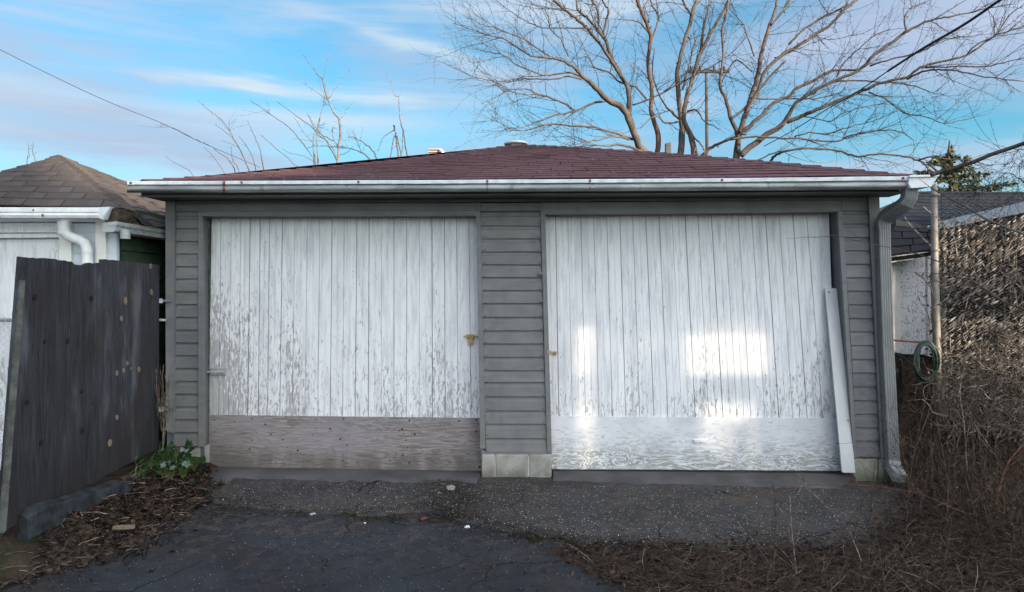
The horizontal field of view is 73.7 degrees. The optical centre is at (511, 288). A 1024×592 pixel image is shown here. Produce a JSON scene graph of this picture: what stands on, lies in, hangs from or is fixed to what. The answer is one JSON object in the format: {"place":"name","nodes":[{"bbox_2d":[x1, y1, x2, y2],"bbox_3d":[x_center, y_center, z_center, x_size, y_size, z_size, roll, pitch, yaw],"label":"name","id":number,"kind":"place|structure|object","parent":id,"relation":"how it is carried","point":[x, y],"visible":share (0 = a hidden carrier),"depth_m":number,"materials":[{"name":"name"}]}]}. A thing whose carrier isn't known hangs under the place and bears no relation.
{"place":"outdoors","nodes":[
{"label":"outdoors","id":0,"kind":"place"},
{"bbox_2d":[0,49,257,166],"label":"overhead wire","id":1,"kind":"object","parent":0,"point":[115,104],"visible":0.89,"depth_m":15.95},
{"bbox_2d":[0,484,876,591],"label":"driveway","id":2,"kind":"structure","parent":0,"point":[218,560],"depth_m":4.12,"materials":[{"name":"grey asphalt"}]},
{"bbox_2d":[0,455,256,591],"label":"leaf litter","id":3,"kind":"object","parent":2,"relation":"on","point":[154,490],"visible":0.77,"depth_m":4.60,"materials":[{"name":"brown plant"}]},
{"bbox_2d":[112,524,134,529],"bbox_3d":[-2.490,1.531,4.382,0.129,0.020,0.032,0,0,-5],"label":"wood scrap","id":4,"kind":"object","parent":3,"relation":"on","point":[119,527],"visible":1,"depth_m":4.37,"materials":[{"name":"beige wood"}]},
{"bbox_2d":[121,533,148,546],"bbox_3d":[-2.328,1.548,4.204,0.153,0.030,0.083,0,0,-39],"label":"bark chunk","id":5,"kind":"object","parent":2,"relation":"on","point":[134,539],"visible":1,"depth_m":4.18,"materials":[{"name":"brown plant"}]},
{"bbox_2d":[38,483,864,591],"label":"loose stones","id":6,"kind":"object","parent":2,"relation":"on","point":[447,528],"visible":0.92,"depth_m":4.66,"materials":[{"name":"grey stone"}]},
{"bbox_2d":[83,482,850,591],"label":"paint flakes","id":7,"kind":"object","parent":2,"relation":"on","point":[525,515],"visible":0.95,"depth_m":4.88,"materials":[{"name":"white paint"}]},
{"bbox_2d":[194,484,871,591],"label":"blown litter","id":8,"kind":"object","parent":2,"relation":"on","point":[453,546],"visible":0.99,"depth_m":4.30,"materials":[{"name":"white plant"}]},
{"bbox_2d":[0,439,1023,591],"bbox_3d":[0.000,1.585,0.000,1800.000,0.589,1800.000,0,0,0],"label":"ground","id":9,"kind":"structure","parent":0,"point":[19,560],"depth_m":4.10,"materials":[{"name":"soil"}]},
{"bbox_2d":[27,142,35,161],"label":"sapling","id":10,"kind":"object","parent":9,"relation":"on","point":[32,151],"visible":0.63,"depth_m":8.99,"materials":[{"name":"grey plant"}]},
{"bbox_2d":[17,479,131,541],"bbox_3d":[-2.777,1.407,4.402,0.107,0.281,1.017,0,0,0],"label":"kerb stone","id":11,"kind":"object","parent":9,"relation":"on","point":[36,519],"visible":0.85,"depth_m":4.14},
{"bbox_2d":[0,155,166,469],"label":"neighbour garage","id":12,"kind":"structure","parent":9,"relation":"on","point":[59,207],"depth_m":5.54,"materials":[{"name":"wood"}]},
{"bbox_2d":[0,240,58,469],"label":"door panel","id":13,"kind":"structure","parent":12,"relation":"in","point":[9,249],"depth_m":5.54,"materials":[{"name":"white paint"}]},
{"bbox_2d":[0,318,166,454],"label":"chain link fence","id":14,"kind":"object","parent":9,"relation":"on","point":[5,320],"visible":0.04,"depth_m":5.38,"materials":[{"name":"metal"}]},
{"bbox_2d":[0,461,223,582],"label":"dry twigs","id":15,"kind":"object","parent":9,"relation":"on","point":[85,512],"visible":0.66,"depth_m":4.52,"materials":[{"name":"brown wood"}]},
{"bbox_2d":[129,439,205,482],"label":"ground ivy","id":16,"kind":"object","parent":9,"relation":"on","point":[162,462],"visible":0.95,"depth_m":5.37,"materials":[{"name":"green plant"}]},
{"bbox_2d":[166,147,224,175],"bbox_3d":[-5.737,-0.354,12.389,0.987,4.407,0.237,0,0,0],"label":"sapling","id":17,"kind":"object","parent":9,"relation":"on","point":[189,170],"visible":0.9,"depth_m":12.39,"materials":[{"name":"brown plant"}]},
{"bbox_2d":[147,100,263,172],"bbox_3d":[-5.974,-0.910,13.223,2.242,5.519,0.375,0,0,-15],"label":"sapling","id":18,"kind":"object","parent":9,"relation":"on","point":[227,142],"visible":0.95,"depth_m":13.38,"materials":[{"name":"brown plant"}]},
{"bbox_2d":[241,98,336,166],"bbox_3d":[-4.582,-1.049,14.000,1.906,5.799,0.816,0,0,-17],"label":"sapling","id":19,"kind":"object","parent":9,"relation":"on","point":[296,135],"visible":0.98,"depth_m":13.92,"materials":[{"name":"brown plant"}]},
{"bbox_2d":[292,91,337,164],"bbox_3d":[-4.260,-1.386,15.292,1.255,6.472,0.654,0,0,-40],"label":"sapling","id":20,"kind":"object","parent":9,"relation":"on","point":[317,140],"visible":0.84,"depth_m":15.39,"materials":[{"name":"brown plant"}]},
{"bbox_2d":[290,54,353,162],"bbox_3d":[-4.149,-1.660,15.064,1.463,7.019,0.630,0,0,0],"label":"sapling","id":21,"kind":"object","parent":9,"relation":"on","point":[340,134],"visible":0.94,"depth_m":14.98,"materials":[{"name":"brown plant"}]},
{"bbox_2d":[310,125,376,159],"bbox_3d":[-3.425,-0.723,13.950,1.206,5.146,0.912,0,0,27],"label":"sapling","id":22,"kind":"object","parent":9,"relation":"on","point":[354,149],"visible":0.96,"depth_m":13.92,"materials":[{"name":"brown plant"}]},
{"bbox_2d":[207,467,480,483],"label":"concrete ramp","id":23,"kind":"structure","parent":9,"relation":"on","point":[331,475],"depth_m":5.77,"materials":[{"name":"grey concrete"}]},
{"bbox_2d":[376,125,401,157],"bbox_3d":[-2.616,-0.813,14.440,0.601,5.325,0.129,0,0,-21],"label":"tree stub","id":24,"kind":"object","parent":9,"relation":"on","point":[396,137],"visible":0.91,"depth_m":14.49,"materials":[{"name":"grey plant"}]},
{"bbox_2d":[386,74,407,155],"bbox_3d":[-2.592,-1.529,15.486,0.544,6.758,0.130,0,0,0],"label":"sapling","id":25,"kind":"object","parent":9,"relation":"on","point":[403,135],"visible":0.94,"depth_m":15.49,"materials":[{"name":"brown plant"}]},
{"bbox_2d":[405,0,650,150],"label":"bare tree","id":26,"kind":"object","parent":9,"relation":"on","point":[627,114],"visible":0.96,"depth_m":12.98,"materials":[{"name":"brown plant"}]},
{"bbox_2d":[127,140,938,482],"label":"garage","id":27,"kind":"structure","parent":9,"relation":"on","point":[515,308],"depth_m":5.89,"materials":[{"name":"grey paint"}]},
{"bbox_2d":[0,256,172,535],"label":"plank gate","id":28,"kind":"structure","parent":27,"relation":"attached to","point":[81,404],"depth_m":4.50,"materials":[{"name":"grey wood"}]},
{"bbox_2d":[154,362,173,451],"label":"dry tendrils","id":29,"kind":"object","parent":28,"relation":"attached to","point":[164,413],"visible":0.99,"depth_m":5.62,"materials":[{"name":"brown plant"}]},
{"bbox_2d":[207,218,481,471],"bbox_3d":[-1.486,0.472,6.007,2.464,2.247,0.116,0,0,3],"label":"plank door","id":30,"kind":"structure","parent":27,"relation":"in","point":[336,343],"depth_m":6.01,"materials":[{"name":"white paint"}]},
{"bbox_2d":[428,148,443,153],"bbox_3d":[-3.314,-5.125,30.190,0.716,2.036,0.720,0,0,0],"label":"chimney","id":31,"kind":"object","parent":27,"relation":"on","point":[431,151],"visible":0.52,"depth_m":29.98,"materials":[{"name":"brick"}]},
{"bbox_2d":[665,142,670,152],"bbox_3d":[2.987,-1.818,13.050,0.124,1.934,0.100,0,0,0],"label":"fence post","id":32,"kind":"object","parent":27,"relation":"on","point":[667,147],"visible":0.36,"depth_m":13.00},
{"bbox_2d":[545,214,840,470],"bbox_3d":[1.534,0.452,5.883,2.553,2.230,0.093,0,0,3],"label":"plank door","id":33,"kind":"structure","parent":27,"relation":"in","point":[677,342],"depth_m":5.88,"materials":[{"name":"white paint"}]},
{"bbox_2d":[205,478,930,583],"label":"soil crumbs","id":34,"kind":"object","parent":9,"relation":"on","point":[450,511],"visible":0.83,"depth_m":4.78,"materials":[{"name":"brown soil"}]},
{"bbox_2d":[284,508,924,560],"bbox_3d":[0.803,1.615,4.739,4.832,0.056,1.364,0,0,-8],"label":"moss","id":35,"kind":"object","parent":9,"relation":"on","point":[524,532],"visible":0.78,"depth_m":4.54,"materials":[{"name":"green plant"}]},
{"bbox_2d":[579,0,795,151],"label":"bare tree","id":36,"kind":"object","parent":9,"relation":"on","point":[651,88],"visible":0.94,"depth_m":14.37,"materials":[{"name":"brown plant"}]},
{"bbox_2d":[553,470,855,488],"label":"concrete ramp","id":37,"kind":"structure","parent":9,"relation":"on","point":[754,479],"depth_m":5.64,"materials":[{"name":"grey concrete"}]},
{"bbox_2d":[824,288,854,472],"bbox_3d":[2.743,0.758,5.716,0.103,1.523,0.233,0,0,-25],"label":"loose board","id":38,"kind":"object","parent":37,"relation":"on","point":[840,390],"visible":0.98,"depth_m":5.71,"materials":[{"name":"white wood"}]},
{"bbox_2d":[685,66,729,155],"bbox_3d":[6.857,-2.966,23.965,1.536,9.632,0.210,0,0,0],"label":"utility pole","id":39,"kind":"object","parent":9,"relation":"on","point":[706,112],"visible":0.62,"depth_m":23.95,"materials":[{"name":"brown wood"}]},
{"bbox_2d":[593,0,824,155],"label":"bare tree","id":40,"kind":"object","parent":9,"relation":"on","point":[683,124],"visible":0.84,"depth_m":13.87,"materials":[{"name":"brown plant"}]},
{"bbox_2d":[704,540,731,590],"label":"dry weed","id":41,"kind":"object","parent":9,"relation":"on","point":[718,565],"visible":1,"depth_m":3.62,"materials":[{"name":"brown plant"}]},
{"bbox_2d":[757,465,788,584],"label":"dry weed","id":42,"kind":"object","parent":9,"relation":"on","point":[776,522],"visible":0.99,"depth_m":3.71,"materials":[{"name":"brown plant"}]},
{"bbox_2d":[776,482,802,572],"bbox_3d":[1.597,1.330,3.892,0.142,0.508,0.251,0,0,33],"label":"cane","id":43,"kind":"object","parent":9,"relation":"on","point":[791,521],"visible":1,"depth_m":3.80,"materials":[{"name":"brown plant"}]},
{"bbox_2d":[558,424,1023,591],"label":"dry grass","id":44,"kind":"structure","parent":9,"relation":"on","point":[1018,548],"depth_m":4.11,"materials":[{"name":"brown plant"}]},
{"bbox_2d":[777,469,861,560],"bbox_3d":[1.835,1.301,4.031,0.132,0.431,0.502,0,0,-40],"label":"cane","id":45,"kind":"object","parent":9,"relation":"on","point":[826,507],"visible":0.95,"depth_m":4.01,"materials":[{"name":"brown plant"}]},
{"bbox_2d":[801,502,863,585],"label":"dry weed","id":46,"kind":"object","parent":9,"relation":"on","point":[822,572],"visible":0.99,"depth_m":3.65,"materials":[{"name":"brown plant"}]},
{"bbox_2d":[670,0,1023,194],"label":"bare tree","id":47,"kind":"object","parent":9,"relation":"on","point":[746,109],"visible":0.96,"depth_m":12.51,"materials":[{"name":"brown plant"}]},
{"bbox_2d":[731,470,975,515],"bbox_3d":[2.066,1.296,4.313,1.305,0.181,0.628,0,0,0],"label":"cane","id":48,"kind":"object","parent":9,"relation":"on","point":[914,492],"visible":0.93,"depth_m":4.50,"materials":[{"name":"brown plant"}]},
{"bbox_2d":[839,482,873,551],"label":"dry weed","id":49,"kind":"object","parent":9,"relation":"on","point":[858,517],"visible":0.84,"depth_m":4.15,"materials":[{"name":"brown plant"}]},
{"bbox_2d":[839,455,884,572],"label":"dry weed","id":50,"kind":"object","parent":9,"relation":"on","point":[869,521],"visible":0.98,"depth_m":3.91,"materials":[{"name":"brown plant"}]},
{"bbox_2d":[859,508,898,591],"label":"dry weed","id":51,"kind":"object","parent":9,"relation":"on","point":[883,578],"visible":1,"depth_m":3.57,"materials":[{"name":"brown plant"}]},
{"bbox_2d":[877,388,942,543],"bbox_3d":[2.503,1.104,4.284,0.430,1.053,0.312,0,0,24],"label":"dry weed","id":52,"kind":"object","parent":9,"relation":"on","point":[912,463],"visible":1,"depth_m":4.29,"materials":[{"name":"brown plant"}]},
{"bbox_2d":[890,220,934,447],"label":"strand board shed","id":53,"kind":"structure","parent":9,"relation":"on","point":[909,310],"depth_m":6.90,"materials":[{"name":"white paint"}]},
{"bbox_2d":[837,351,1023,547],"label":"brushwood","id":54,"kind":"object","parent":9,"relation":"on","point":[903,452],"visible":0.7,"depth_m":5.23,"materials":[{"name":"brown plant"}]},
{"bbox_2d":[894,352,902,403],"bbox_3d":[3.442,0.810,6.175,0.102,0.458,0.150,0,0,0],"label":"black panel","id":55,"kind":"object","parent":54,"relation":"on","point":[899,378],"visible":0.29,"depth_m":6.10,"materials":[{"name":"black"}]},
{"bbox_2d":[789,227,1023,309],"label":"cane","id":56,"kind":"object","parent":54,"relation":"on","point":[941,273],"visible":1,"depth_m":4.40,"materials":[{"name":"brown plant"}]},
{"bbox_2d":[888,346,933,458],"bbox_3d":[3.033,0.846,5.145,0.256,0.811,0.298,0,0,0],"label":"cane","id":57,"kind":"object","parent":54,"relation":"on","point":[929,391],"visible":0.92,"depth_m":5.10,"materials":[{"name":"brown plant"}]},
{"bbox_2d":[943,358,970,471],"bbox_3d":[3.105,0.872,4.757,0.153,0.774,0.149,0,0,20],"label":"cane","id":58,"kind":"object","parent":54,"relation":"on","point":[963,418],"visible":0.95,"depth_m":4.70,"materials":[{"name":"brown plant"}]},
{"bbox_2d":[907,320,1023,454],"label":"bramble mound","id":59,"kind":"object","parent":54,"relation":"on","point":[1001,381],"visible":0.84,"depth_m":5.45,"materials":[{"name":"brown plant"}]},
{"bbox_2d":[968,312,1021,353],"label":"grass tuft","id":60,"kind":"object","parent":59,"relation":"on","point":[995,334],"visible":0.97,"depth_m":5.42,"materials":[{"name":"beige plant"}]},
{"bbox_2d":[994,444,1023,503],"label":"cane","id":61,"kind":"object","parent":54,"relation":"on","point":[1006,467],"visible":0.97,"depth_m":4.20,"materials":[{"name":"brown plant"}]},
{"bbox_2d":[910,396,961,517],"bbox_3d":[2.917,1.163,4.805,0.355,0.920,0.293,0,0,-10],"label":"dry weed","id":62,"kind":"object","parent":9,"relation":"on","point":[931,454],"visible":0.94,"depth_m":4.81,"materials":[{"name":"brown plant"}]},
{"bbox_2d":[920,339,964,485],"bbox_3d":[3.356,0.999,5.265,0.430,1.239,0.339,0,0,-30],"label":"dry weed","id":63,"kind":"object","parent":9,"relation":"on","point":[947,413],"visible":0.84,"depth_m":5.20,"materials":[{"name":"brown plant"}]},
{"bbox_2d":[892,140,1017,226],"bbox_3d":[8.405,-0.487,12.826,2.456,4.676,2.185,0,0,-27],"label":"conifer","id":64,"kind":"object","parent":9,"relation":"on","point":[953,174],"visible":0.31,"depth_m":12.86,"materials":[{"name":"green plant"}]},
{"bbox_2d":[932,443,978,571],"bbox_3d":[2.533,1.259,3.876,0.241,0.760,0.260,0,0,35],"label":"dry weed","id":65,"kind":"object","parent":9,"relation":"on","point":[947,506],"visible":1,"depth_m":3.89,"materials":[{"name":"brown plant"}]},
{"bbox_2d":[894,176,1023,428],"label":"wire fence","id":66,"kind":"object","parent":9,"relation":"on","point":[937,313],"visible":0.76,"depth_m":5.97,"materials":[{"name":"grey metal"}]},
{"bbox_2d":[913,340,939,383],"bbox_3d":[3.576,0.636,5.899,0.268,0.382,0.115,0,0,0],"label":"hose coil","id":67,"kind":"object","parent":66,"relation":"hanging from","point":[933,349],"visible":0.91,"depth_m":5.87,"materials":[{"name":"green rubber"}]},
{"bbox_2d":[904,183,1023,461],"bbox_3d":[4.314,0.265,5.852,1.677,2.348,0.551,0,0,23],"label":"dead vines","id":68,"kind":"object","parent":66,"relation":"attached to","point":[965,266],"visible":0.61,"depth_m":5.91,"materials":[{"name":"brown plant"}]},
{"bbox_2d":[935,397,993,542],"bbox_3d":[2.841,1.152,4.255,0.570,0.944,0.252,0,0,-20],"label":"dry weed","id":69,"kind":"object","parent":9,"relation":"on","point":[961,465],"visible":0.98,"depth_m":4.26,"materials":[{"name":"brown plant"}]},
{"bbox_2d":[927,96,1023,239],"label":"dead creeper","id":70,"kind":"object","parent":9,"relation":"on","point":[1018,166],"visible":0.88,"depth_m":6.16,"materials":[{"name":"brown plant"}]},
{"bbox_2d":[930,202,1023,454],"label":"vine covered shed","id":71,"kind":"structure","parent":9,"relation":"on","point":[989,275],"depth_m":6.52,"materials":[{"name":"brown plant"}]},
{"bbox_2d":[952,355,1003,510],"bbox_3d":[3.285,1.036,4.810,0.321,1.159,0.445,0,0,26],"label":"dry weed","id":72,"kind":"object","parent":9,"relation":"on","point":[973,428],"visible":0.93,"depth_m":4.88,"materials":[{"name":"brown plant"}]},
{"bbox_2d":[967,371,1018,514],"bbox_3d":[3.332,1.093,4.668,0.526,1.063,0.248,0,0,-14],"label":"dry weed","id":73,"kind":"object","parent":9,"relation":"on","point":[996,442],"visible":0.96,"depth_m":4.69,"materials":[{"name":"brown plant"}]},
{"bbox_2d":[998,444,1023,567],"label":"dry weed","id":74,"kind":"object","parent":9,"relation":"on","point":[1015,530],"visible":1,"depth_m":3.88,"materials":[{"name":"brown plant"}]},
{"bbox_2d":[0,0,1023,226],"label":"sky","id":75,"kind":"structure","parent":0,"point":[153,59],"materials":[{"name":"blue"}]},
{"bbox_2d":[208,474,935,549],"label":"paving","id":76,"kind":"structure","parent":0,"point":[711,506],"depth_m":5.04,"materials":[{"name":"grey asphalt"}]},
{"bbox_2d":[446,485,454,489],"bbox_3d":[-0.487,1.590,5.422,0.080,0.063,0.056,0,0,0],"label":"rubble","id":77,"kind":"object","parent":76,"relation":"on","point":[450,487],"visible":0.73,"depth_m":5.41,"materials":[{"name":"stone"}]},
{"bbox_2d":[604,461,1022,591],"bbox_3d":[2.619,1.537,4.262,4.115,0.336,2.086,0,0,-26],"label":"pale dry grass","id":78,"kind":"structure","parent":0,"point":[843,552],"depth_m":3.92,"materials":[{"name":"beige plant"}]},
{"bbox_2d":[765,71,886,145],"bbox_3d":[5.964,-3.418,13.499,0.060,0.185,5.003,0,0,-2],"label":"service cable","id":79,"kind":"object","parent":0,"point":[831,106],"visible":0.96,"depth_m":12.64,"materials":[{"name":"black rubber"}]},
{"bbox_2d":[887,0,1001,71],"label":"service cable","id":80,"kind":"object","parent":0,"point":[952,31],"visible":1,"depth_m":9.12,"materials":[{"name":"black rubber"}]},
{"bbox_2d":[880,191,1023,228],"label":"roof","id":81,"kind":"structure","parent":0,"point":[918,213],"depth_m":10.81,"materials":[{"name":"grey"}]},
{"bbox_2d":[920,179,1023,235],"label":"cane","id":82,"kind":"object","parent":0,"point":[996,223],"visible":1,"depth_m":4.40,"materials":[{"name":"brown plant"}]},
{"bbox_2d":[926,141,1023,176],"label":"cable","id":83,"kind":"object","parent":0,"point":[977,160],"visible":1,"depth_m":4.84,"materials":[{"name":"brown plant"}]}
]}

